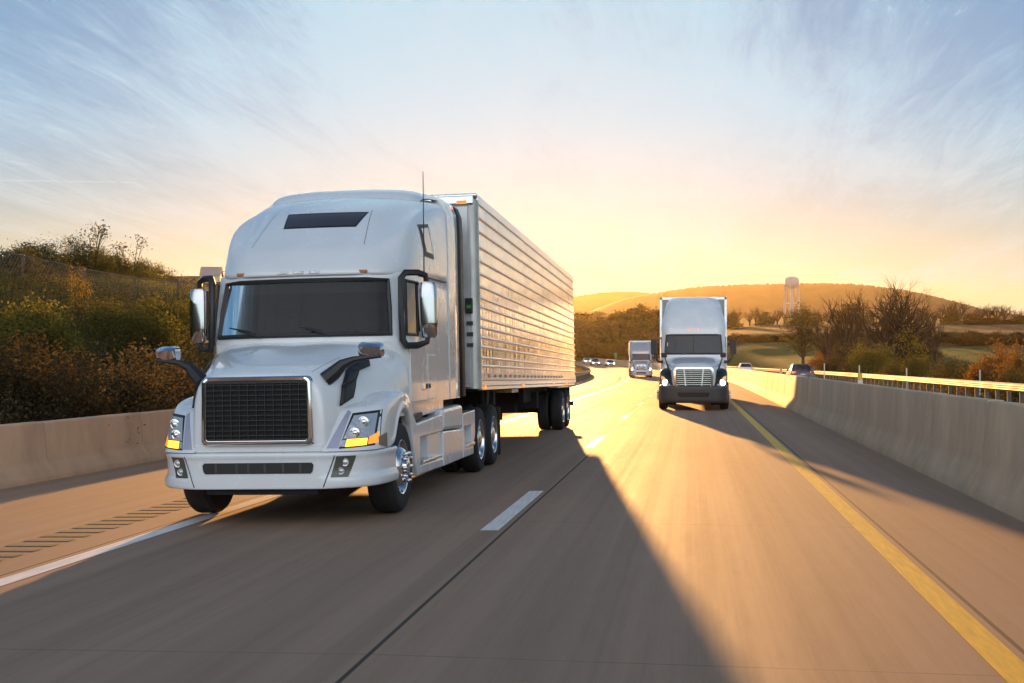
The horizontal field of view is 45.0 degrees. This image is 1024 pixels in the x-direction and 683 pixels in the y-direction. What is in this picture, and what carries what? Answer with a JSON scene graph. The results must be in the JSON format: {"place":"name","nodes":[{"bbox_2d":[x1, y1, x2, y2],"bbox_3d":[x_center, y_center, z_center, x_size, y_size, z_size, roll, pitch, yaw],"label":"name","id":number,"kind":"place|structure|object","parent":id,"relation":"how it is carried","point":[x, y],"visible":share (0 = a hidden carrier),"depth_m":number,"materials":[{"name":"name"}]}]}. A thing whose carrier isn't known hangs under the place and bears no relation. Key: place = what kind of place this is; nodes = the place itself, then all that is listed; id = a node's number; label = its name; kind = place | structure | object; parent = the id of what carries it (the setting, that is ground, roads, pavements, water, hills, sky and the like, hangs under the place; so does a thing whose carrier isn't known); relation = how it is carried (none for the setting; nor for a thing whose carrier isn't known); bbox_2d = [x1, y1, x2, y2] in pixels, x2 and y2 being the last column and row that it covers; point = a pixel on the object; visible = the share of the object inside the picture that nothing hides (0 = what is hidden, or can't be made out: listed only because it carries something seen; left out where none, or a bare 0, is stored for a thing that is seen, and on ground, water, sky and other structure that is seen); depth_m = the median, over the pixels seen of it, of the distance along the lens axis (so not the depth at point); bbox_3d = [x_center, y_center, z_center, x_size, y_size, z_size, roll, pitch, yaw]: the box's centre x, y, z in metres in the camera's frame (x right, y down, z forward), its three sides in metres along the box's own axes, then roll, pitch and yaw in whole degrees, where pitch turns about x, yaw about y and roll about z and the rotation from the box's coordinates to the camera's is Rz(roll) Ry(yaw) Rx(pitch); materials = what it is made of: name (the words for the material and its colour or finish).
{"place":"outdoors","nodes":[
{"label":"outdoors","id":0,"kind":"place"},
{"bbox_2d":[0,361,1023,682],"bbox_3d":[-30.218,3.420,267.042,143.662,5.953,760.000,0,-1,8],"label":"road","id":1,"kind":"structure","parent":0,"point":[648,541],"depth_m":10.21,"materials":[{"name":"asphalt"}]},
{"bbox_2d":[0,422,56,488],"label":"concrete barrier","id":2,"kind":"object","parent":1,"relation":"on","point":[23,459],"visible":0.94,"depth_m":19.10,"materials":[{"name":"concrete"}]},
{"bbox_2d":[37,413,151,478],"bbox_3d":[-7.365,1.823,21.596,0.690,1.011,3.480,0,-1,8],"label":"concrete barrier","id":3,"kind":"object","parent":1,"relation":"on","point":[81,445],"visible":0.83,"depth_m":21.35,"materials":[{"name":"concrete"}]},
{"bbox_2d":[136,409,174,461],"bbox_3d":[-6.864,1.881,25.060,0.690,1.011,3.480,0,-1,8],"label":"concrete barrier","id":4,"kind":"object","parent":1,"relation":"on","point":[155,429],"visible":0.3,"depth_m":23.83,"materials":[{"name":"concrete"}]},
{"bbox_2d":[0,377,621,560],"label":"rumble strip","id":5,"kind":"object","parent":1,"relation":"on","point":[36,544],"visible":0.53,"depth_m":13.37,"materials":[{"name":"grey"}]},
{"bbox_2d":[0,366,628,585],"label":"edge line","id":6,"kind":"object","parent":1,"relation":"on","point":[47,567],"visible":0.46,"depth_m":12.29,"materials":[{"name":"white paint"}]},
{"bbox_2d":[156,178,576,512],"bbox_3d":[-1.118,-0.019,24.187,3.104,4.366,22.450,-1,-1,8],"label":"semi truck","id":7,"kind":"object","parent":1,"relation":"on","point":[384,346],"visible":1,"depth_m":14.80,"materials":[{"name":"white paint"}]},
{"bbox_2d":[481,491,542,529],"bbox_3d":[0.047,1.945,14.461,0.190,0.004,3.900,0,-1,8],"label":"lane line","id":8,"kind":"object","parent":1,"relation":"on","point":[501,520],"visible":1,"depth_m":14.11,"materials":[{"name":"paint"}]},
{"bbox_2d":[584,436,605,447],"bbox_3d":[1.789,2.150,26.524,0.190,0.004,3.900,0,-1,8],"label":"lane line","id":9,"kind":"object","parent":1,"relation":"on","point":[595,441],"visible":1,"depth_m":26.31,"materials":[{"name":"paint"}]},
{"bbox_2d":[627,341,654,377],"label":"semi truck","id":10,"kind":"object","parent":1,"relation":"on","point":[640,357],"visible":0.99,"depth_m":142.03,"materials":[{"name":"silver metal"}]},
{"bbox_2d":[651,297,735,408],"bbox_3d":[7.837,0.460,53.567,3.110,4.301,19.925,0,-1,8],"label":"semi truck","id":11,"kind":"object","parent":1,"relation":"on","point":[693,361],"visible":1,"depth_m":45.46,"materials":[{"name":"white paint"}]},
{"bbox_2d":[759,372,767,396],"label":"concrete barrier","id":12,"kind":"object","parent":1,"relation":"on","point":[764,387],"visible":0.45,"depth_m":62.36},
{"bbox_2d":[763,372,772,398],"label":"concrete barrier","id":13,"kind":"object","parent":1,"relation":"on","point":[769,384],"visible":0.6,"depth_m":59.02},
{"bbox_2d":[767,373,779,400],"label":"concrete barrier","id":14,"kind":"object","parent":1,"relation":"on","point":[773,388],"visible":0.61,"depth_m":55.49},
{"bbox_2d":[772,374,783,403],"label":"concrete barrier","id":15,"kind":"object","parent":1,"relation":"on","point":[777,396],"visible":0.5,"depth_m":52.04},
{"bbox_2d":[778,374,790,406],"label":"concrete barrier","id":16,"kind":"object","parent":1,"relation":"on","point":[785,392],"visible":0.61,"depth_m":48.64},
{"bbox_2d":[784,375,798,410],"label":"concrete barrier","id":17,"kind":"object","parent":1,"relation":"on","point":[791,400],"visible":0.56,"depth_m":45.07,"materials":[{"name":"concrete"}]},
{"bbox_2d":[792,376,807,414],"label":"concrete barrier","id":18,"kind":"object","parent":1,"relation":"on","point":[798,405],"visible":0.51,"depth_m":41.65,"materials":[{"name":"concrete"}]},
{"bbox_2d":[800,378,820,419],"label":"concrete barrier","id":19,"kind":"object","parent":1,"relation":"on","point":[809,407],"visible":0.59,"depth_m":38.16,"materials":[{"name":"concrete"}]},
{"bbox_2d":[603,364,1023,682],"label":"yellow line","id":20,"kind":"object","parent":1,"relation":"on","point":[1000,658],"visible":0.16,"depth_m":9.37,"materials":[{"name":"paint"}]},
{"bbox_2d":[811,379,837,425],"bbox_3d":[8.921,1.743,34.808,0.690,1.335,3.480,0,-1,8],"label":"concrete barrier","id":21,"kind":"object","parent":1,"relation":"on","point":[820,412],"visible":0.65,"depth_m":34.72,"materials":[{"name":"concrete"}]},
{"bbox_2d":[823,381,854,432],"bbox_3d":[8.420,1.685,31.344,0.690,1.335,3.480,0,-1,8],"label":"concrete barrier","id":22,"kind":"object","parent":1,"relation":"on","point":[835,418],"visible":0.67,"depth_m":31.23,"materials":[{"name":"concrete"}]},
{"bbox_2d":[839,383,878,442],"bbox_3d":[7.920,1.626,27.883,0.690,1.335,3.480,0,-1,8],"label":"concrete barrier","id":23,"kind":"object","parent":1,"relation":"on","point":[853,424],"visible":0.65,"depth_m":27.71,"materials":[{"name":"concrete"}]},
{"bbox_2d":[858,385,904,454],"bbox_3d":[7.420,1.567,24.418,0.690,1.335,3.480,0,-1,8],"label":"concrete barrier","id":24,"kind":"object","parent":1,"relation":"on","point":[877,433],"visible":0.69,"depth_m":24.23,"materials":[{"name":"concrete"}]},
{"bbox_2d":[884,389,946,471],"bbox_3d":[6.920,1.508,20.956,0.690,1.335,3.480,0,-1,8],"label":"concrete barrier","id":25,"kind":"object","parent":1,"relation":"on","point":[909,443],"visible":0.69,"depth_m":20.73,"materials":[{"name":"concrete"}]},
{"bbox_2d":[919,394,1003,495],"bbox_3d":[6.419,1.450,17.492,0.690,1.335,3.480,0,-1,8],"label":"concrete barrier","id":26,"kind":"object","parent":1,"relation":"on","point":[953,458],"visible":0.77,"depth_m":17.23,"materials":[{"name":"concrete"}]},
{"bbox_2d":[969,401,1023,521],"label":"concrete barrier","id":27,"kind":"object","parent":1,"relation":"on","point":[998,483],"visible":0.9,"depth_m":14.66,"materials":[{"name":"concrete"}]},
{"bbox_2d":[0,276,1023,423],"bbox_3d":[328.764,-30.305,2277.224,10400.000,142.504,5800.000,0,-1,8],"label":"ground","id":28,"kind":"structure","parent":0,"point":[773,355],"depth_m":244.93,"materials":[{"name":"plant"}]},
{"bbox_2d":[0,243,63,278],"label":"olive bush","id":29,"kind":"object","parent":28,"relation":"on","point":[19,250],"visible":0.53,"depth_m":43.29,"materials":[{"name":"green plant"}]},
{"bbox_2d":[11,237,85,279],"bbox_3d":[-18.709,-3.073,48.786,3.541,2.130,3.141,-1,-1,33],"label":"olive bush","id":30,"kind":"object","parent":28,"relation":"on","point":[46,254],"visible":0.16,"depth_m":48.31,"materials":[{"name":"green plant"}]},
{"bbox_2d":[0,289,98,369],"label":"green bush","id":31,"kind":"object","parent":28,"relation":"on","point":[43,320],"visible":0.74,"depth_m":29.57,"materials":[{"name":"green plant"}]},
{"bbox_2d":[0,327,119,421],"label":"brown bush","id":32,"kind":"object","parent":28,"relation":"on","point":[4,368],"visible":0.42,"depth_m":23.70,"materials":[{"name":"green plant"}]},
{"bbox_2d":[31,230,109,278],"bbox_3d":[-19.216,-3.487,52.616,3.926,2.514,4.426,-1,-1,30],"label":"olive bush","id":33,"kind":"object","parent":28,"relation":"on","point":[80,258],"visible":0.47,"depth_m":52.40,"materials":[{"name":"green plant"}]},
{"bbox_2d":[0,342,147,443],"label":"brown bush","id":34,"kind":"object","parent":28,"relation":"on","point":[88,403],"visible":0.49,"depth_m":22.93,"materials":[{"name":"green plant"}]},
{"bbox_2d":[63,263,95,322],"bbox_3d":[-13.211,-1.420,37.751,0.983,2.370,1.224,0,-1,-24],"label":"yellow sapling","id":35,"kind":"object","parent":28,"relation":"on","point":[75,297],"visible":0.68,"depth_m":37.72,"materials":[{"name":"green plant"}]},
{"bbox_2d":[58,243,122,277],"bbox_3d":[-18.774,-3.416,54.893,3.110,2.100,3.391,0,-1,-24],"label":"green bush","id":36,"kind":"object","parent":28,"relation":"on","point":[105,266],"visible":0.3,"depth_m":54.60,"materials":[{"name":"green plant"}]},
{"bbox_2d":[75,219,112,273],"bbox_3d":[-18.250,-4.004,53.949,1.524,2.756,2.168,0,-1,-20],"label":"sapling","id":37,"kind":"object","parent":28,"relation":"on","point":[102,231],"visible":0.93,"depth_m":54.03,"materials":[{"name":"brown"}]},
{"bbox_2d":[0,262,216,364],"bbox_3d":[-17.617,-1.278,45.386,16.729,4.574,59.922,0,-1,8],"label":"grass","id":38,"kind":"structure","parent":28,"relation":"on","point":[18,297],"depth_m":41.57,"materials":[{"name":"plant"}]},
{"bbox_2d":[0,245,217,425],"bbox_3d":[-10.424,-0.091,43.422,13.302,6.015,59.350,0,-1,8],"label":"undergrowth","id":39,"kind":"object","parent":28,"relation":"on","point":[91,346],"visible":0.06,"depth_m":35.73,"materials":[{"name":"plant"}]},
{"bbox_2d":[0,252,217,303],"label":"wire fence","id":40,"kind":"object","parent":28,"relation":"on","point":[84,272],"visible":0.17,"depth_m":46.30,"materials":[{"name":"grey"}]},
{"bbox_2d":[91,247,138,282],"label":"olive bush","id":41,"kind":"object","parent":28,"relation":"on","point":[121,262],"visible":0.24,"depth_m":57.12,"materials":[{"name":"green plant"}]},
{"bbox_2d":[108,234,147,281],"bbox_3d":[-18.591,-3.842,60.139,2.226,2.808,1.692,0,-1,8],"label":"sapling","id":42,"kind":"object","parent":28,"relation":"on","point":[124,247],"visible":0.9,"depth_m":60.27,"materials":[{"name":"brown"}]},
{"bbox_2d":[73,291,192,368],"bbox_3d":[-11.025,-0.187,35.387,3.676,2.617,4.008,0,-1,-22],"label":"green bush","id":43,"kind":"object","parent":28,"relation":"on","point":[120,319],"visible":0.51,"depth_m":35.05,"materials":[{"name":"green plant"}]},
{"bbox_2d":[115,252,161,283],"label":"green bush","id":44,"kind":"object","parent":28,"relation":"on","point":[143,267],"visible":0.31,"depth_m":60.76,"materials":[{"name":"green plant"}]},
{"bbox_2d":[102,310,176,382],"bbox_3d":[-10.239,0.269,34.538,2.225,2.333,2.508,-1,-1,35],"label":"olive bush","id":45,"kind":"object","parent":28,"relation":"on","point":[155,341],"visible":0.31,"depth_m":34.37,"materials":[{"name":"green plant"}]},
{"bbox_2d":[77,337,202,416],"bbox_3d":[-8.138,1.235,26.821,3.708,2.632,3.626,1,-1,-38],"label":"brown bush","id":46,"kind":"object","parent":28,"relation":"on","point":[151,391],"visible":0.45,"depth_m":26.25,"materials":[{"name":"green plant"}]},
{"bbox_2d":[140,258,169,284],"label":"green bush","id":47,"kind":"object","parent":28,"relation":"on","point":[164,272],"visible":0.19,"depth_m":67.07,"materials":[{"name":"green plant"}]},
{"bbox_2d":[129,286,206,354],"bbox_3d":[-11.200,-0.551,40.575,3.393,2.600,3.700,0,-1,-2],"label":"green bush","id":48,"kind":"object","parent":28,"relation":"on","point":[183,315],"visible":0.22,"depth_m":40.31,"materials":[{"name":"green plant"}]},
{"bbox_2d":[199,267,223,281],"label":"house","id":49,"kind":"structure","parent":28,"relation":"on","point":[217,273],"depth_m":388.83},
{"bbox_2d":[575,364,590,381],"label":"guardrail","id":50,"kind":"object","parent":28,"relation":"on","point":[582,376],"visible":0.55,"depth_m":133.37,"materials":[{"name":"metal"}]},
{"bbox_2d":[574,341,600,361],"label":"autumn tree","id":51,"kind":"object","parent":28,"relation":"on","point":[578,348],"visible":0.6,"depth_m":357.42,"materials":[{"name":"brown plant"}]},
{"bbox_2d":[574,331,601,345],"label":"autumn tree","id":52,"kind":"object","parent":28,"relation":"on","point":[586,336],"visible":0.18,"depth_m":388.65,"materials":[{"name":"brown plant"}]},
{"bbox_2d":[580,320,603,333],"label":"autumn tree","id":53,"kind":"object","parent":28,"relation":"on","point":[594,324],"visible":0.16,"depth_m":403.98,"materials":[{"name":"brown plant"}]},
{"bbox_2d":[584,344,610,358],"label":"autumn tree","id":54,"kind":"object","parent":28,"relation":"on","point":[595,354],"visible":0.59,"depth_m":360.04,"materials":[{"name":"brown plant"}]},
{"bbox_2d":[585,329,615,345],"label":"autumn tree","id":55,"kind":"object","parent":28,"relation":"on","point":[602,333],"visible":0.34,"depth_m":394.45,"materials":[{"name":"brown plant"}]},
{"bbox_2d":[590,342,612,358],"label":"autumn tree","id":56,"kind":"object","parent":28,"relation":"on","point":[602,351],"visible":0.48,"depth_m":360.23,"materials":[{"name":"brown plant"}]},
{"bbox_2d":[599,309,631,328],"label":"autumn tree","id":57,"kind":"object","parent":28,"relation":"on","point":[619,318],"visible":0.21,"depth_m":418.97,"materials":[{"name":"brown plant"}]},
{"bbox_2d":[604,339,630,359],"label":"autumn tree","id":58,"kind":"object","parent":28,"relation":"on","point":[622,344],"visible":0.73,"depth_m":354.94,"materials":[{"name":"brown plant"}]},
{"bbox_2d":[604,322,635,340],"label":"autumn tree","id":59,"kind":"object","parent":28,"relation":"on","point":[622,328],"visible":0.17,"depth_m":398.55,"materials":[{"name":"brown plant"}]},
{"bbox_2d":[603,330,648,345],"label":"autumn tree","id":60,"kind":"object","parent":28,"relation":"on","point":[623,335],"visible":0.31,"depth_m":382.06,"materials":[{"name":"brown plant"}]},
{"bbox_2d":[620,303,659,328],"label":"autumn tree","id":61,"kind":"object","parent":28,"relation":"on","point":[640,316],"visible":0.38,"depth_m":415.95,"materials":[{"name":"brown plant"}]},
{"bbox_2d":[629,327,659,340],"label":"autumn tree","id":62,"kind":"object","parent":28,"relation":"on","point":[642,333],"visible":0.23,"depth_m":384.97,"materials":[{"name":"brown plant"}]},
{"bbox_2d":[727,312,744,329],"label":"evergreen tree","id":63,"kind":"object","parent":28,"relation":"on","point":[732,323],"visible":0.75,"depth_m":431.63,"materials":[{"name":"green plant"}]},
{"bbox_2d":[727,332,753,339],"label":"dark bush","id":64,"kind":"object","parent":28,"relation":"on","point":[741,336],"visible":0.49,"depth_m":291.24,"materials":[{"name":"brown plant"}]},
{"bbox_2d":[753,312,775,325],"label":"evergreen tree","id":65,"kind":"object","parent":28,"relation":"on","point":[762,319],"visible":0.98,"depth_m":440.04,"materials":[{"name":"green plant"}]},
{"bbox_2d":[745,334,789,341],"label":"dark bush","id":66,"kind":"object","parent":28,"relation":"on","point":[774,337],"visible":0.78,"depth_m":273.99,"materials":[{"name":"brown plant"}]},
{"bbox_2d":[783,275,799,318],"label":"water tower","id":67,"kind":"structure","parent":28,"relation":"on","point":[791,283],"depth_m":1022.34,"materials":[{"name":"metal"}]},
{"bbox_2d":[788,309,816,325],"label":"evergreen tree","id":68,"kind":"object","parent":28,"relation":"on","point":[801,311],"visible":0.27,"depth_m":407.79,"materials":[{"name":"green plant"}]},
{"bbox_2d":[775,302,830,363],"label":"yellowing tree","id":69,"kind":"object","parent":28,"relation":"on","point":[802,348],"visible":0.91,"depth_m":167.10,"materials":[{"name":"brown plant"}]},
{"bbox_2d":[804,350,829,377],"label":"rusty bush","id":70,"kind":"object","parent":28,"relation":"on","point":[812,363],"visible":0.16,"depth_m":125.91,"materials":[{"name":"orange plant"}]},
{"bbox_2d":[795,308,846,370],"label":"bare tree","id":71,"kind":"object","parent":28,"relation":"on","point":[831,343],"visible":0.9,"depth_m":145.28,"materials":[{"name":"brown plant"}]},
{"bbox_2d":[816,354,848,379],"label":"brown bush","id":72,"kind":"object","parent":28,"relation":"on","point":[833,366],"visible":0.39,"depth_m":120.77,"materials":[{"name":"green plant"}]},
{"bbox_2d":[653,361,1023,402],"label":"guardrail","id":73,"kind":"object","parent":28,"relation":"on","point":[997,387],"visible":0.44,"depth_m":64.73,"materials":[{"name":"metal"}]},
{"bbox_2d":[818,290,869,366],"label":"bare tree","id":74,"kind":"object","parent":28,"relation":"on","point":[846,331],"visible":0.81,"depth_m":144.28,"materials":[{"name":"brown plant"}]},
{"bbox_2d":[824,303,871,324],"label":"evergreen tree","id":75,"kind":"object","parent":28,"relation":"on","point":[851,306],"visible":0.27,"depth_m":413.74,"materials":[{"name":"green plant"}]},
{"bbox_2d":[829,341,875,373],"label":"brown bush","id":76,"kind":"object","parent":28,"relation":"on","point":[838,355],"visible":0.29,"depth_m":134.58,"materials":[{"name":"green plant"}]},
{"bbox_2d":[842,337,901,380],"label":"green bush","id":77,"kind":"object","parent":28,"relation":"on","point":[867,363],"visible":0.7,"depth_m":112.17,"materials":[{"name":"green plant"}]},
{"bbox_2d":[822,274,943,372],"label":"bare tree","id":78,"kind":"object","parent":28,"relation":"on","point":[885,333],"visible":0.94,"depth_m":126.05,"materials":[{"name":"brown plant"}]},
{"bbox_2d":[877,357,907,383],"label":"olive bush","id":79,"kind":"object","parent":28,"relation":"on","point":[893,370],"visible":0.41,"depth_m":99.13,"materials":[{"name":"green plant"}]},
{"bbox_2d":[782,370,1018,401],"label":"undergrowth","id":80,"kind":"object","parent":28,"relation":"on","point":[962,394],"visible":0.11,"depth_m":72.14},
{"bbox_2d":[890,320,937,376],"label":"yellow sapling","id":81,"kind":"object","parent":28,"relation":"on","point":[914,342],"visible":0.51,"depth_m":121.71,"materials":[{"name":"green plant"}]},
{"bbox_2d":[898,352,940,382],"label":"green bush","id":82,"kind":"object","parent":28,"relation":"on","point":[914,368],"visible":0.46,"depth_m":98.77,"materials":[{"name":"green plant"}]},
{"bbox_2d":[825,378,1018,402],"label":"dry grass","id":83,"kind":"structure","parent":28,"relation":"on","point":[925,389],"depth_m":76.09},
{"bbox_2d":[921,363,946,386],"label":"brown bush","id":84,"kind":"object","parent":28,"relation":"on","point":[935,369],"visible":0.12,"depth_m":87.20,"materials":[{"name":"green plant"}]},
{"bbox_2d":[924,321,944,365],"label":"bare tree","id":85,"kind":"object","parent":28,"relation":"on","point":[935,337],"visible":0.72,"depth_m":181.69,"materials":[{"name":"brown plant"}]},
{"bbox_2d":[923,345,946,365],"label":"brown bush","id":86,"kind":"object","parent":28,"relation":"on","point":[933,356],"visible":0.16,"depth_m":183.44,"materials":[{"name":"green plant"}]},
{"bbox_2d":[927,351,966,389],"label":"olive bush","id":87,"kind":"object","parent":28,"relation":"on","point":[947,370],"visible":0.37,"depth_m":80.22,"materials":[{"name":"green plant"}]},
{"bbox_2d":[937,299,958,315],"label":"bare tree","id":88,"kind":"object","parent":28,"relation":"on","point":[947,311],"visible":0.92,"depth_m":429.35,"materials":[{"name":"brown plant"}]},
{"bbox_2d":[938,313,965,324],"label":"evergreen tree","id":89,"kind":"object","parent":28,"relation":"on","point":[947,319],"visible":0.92,"depth_m":404.06,"materials":[{"name":"brown plant"}]},
{"bbox_2d":[931,330,975,342],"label":"dark bush","id":90,"kind":"object","parent":28,"relation":"on","point":[944,337],"visible":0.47,"depth_m":275.82,"materials":[{"name":"brown plant"}]},
{"bbox_2d":[938,354,981,394],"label":"olive bush","id":91,"kind":"object","parent":28,"relation":"on","point":[959,373],"visible":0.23,"depth_m":69.47,"materials":[{"name":"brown plant"}]},
{"bbox_2d":[948,300,973,324],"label":"bare tree","id":92,"kind":"object","parent":28,"relation":"on","point":[963,309],"visible":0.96,"depth_m":427.56,"materials":[{"name":"brown plant"}]},
{"bbox_2d":[950,334,990,345],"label":"dark bush","id":93,"kind":"object","parent":28,"relation":"on","point":[978,340],"visible":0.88,"depth_m":264.13,"materials":[{"name":"brown plant"}]},
{"bbox_2d":[959,338,1017,395],"bbox_3d":[25.244,1.805,65.184,4.034,4.064,4.006,-1,-1,43],"label":"rusty bush","id":94,"kind":"object","parent":28,"relation":"on","point":[973,375],"visible":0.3,"depth_m":64.85,"materials":[{"name":"orange plant"}]},
{"bbox_2d":[983,330,1021,345],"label":"dark bush","id":95,"kind":"object","parent":28,"relation":"on","point":[995,336],"visible":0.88,"depth_m":260.40,"materials":[{"name":"brown plant"}]},
{"bbox_2d":[983,358,1023,402],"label":"olive bush","id":96,"kind":"object","parent":28,"relation":"on","point":[1014,380],"visible":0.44,"depth_m":55.33,"materials":[{"name":"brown plant"}]},
{"bbox_2d":[994,305,1016,319],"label":"bare tree","id":97,"kind":"object","parent":28,"relation":"on","point":[1006,311],"visible":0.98,"depth_m":422.01,"materials":[{"name":"brown plant"}]},
{"bbox_2d":[988,339,1023,394],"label":"rusty bush","id":98,"kind":"object","parent":28,"relation":"on","point":[1013,361],"visible":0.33,"depth_m":60.81,"materials":[{"name":"orange plant"}]},
{"bbox_2d":[0,0,1023,314],"label":"sky","id":99,"kind":"structure","parent":0,"point":[646,146],"materials":[{"name":"blue"}]},
{"bbox_2d":[573,291,653,316],"bbox_3d":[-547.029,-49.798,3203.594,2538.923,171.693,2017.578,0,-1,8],"label":"hill","id":100,"kind":"structure","parent":0,"point":[586,303],"depth_m":3163.44,"materials":[{"name":"plant"}]},
{"bbox_2d":[578,283,1023,319],"bbox_3d":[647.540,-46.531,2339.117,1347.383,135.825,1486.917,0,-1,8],"label":"hill","id":101,"kind":"structure","parent":0,"point":[767,297],"depth_m":2239.96,"materials":[{"name":"plant"}]},
{"bbox_3d":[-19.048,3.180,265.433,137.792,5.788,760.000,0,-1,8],"label":"opposite road","id":102,"kind":"structure","parent":0,"visible":0},
{"bbox_2d":[786,364,810,376],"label":"car","id":103,"kind":"object","parent":102,"relation":"on","point":[800,369],"visible":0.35,"depth_m":97.33,"materials":[{"name":"black paint"}]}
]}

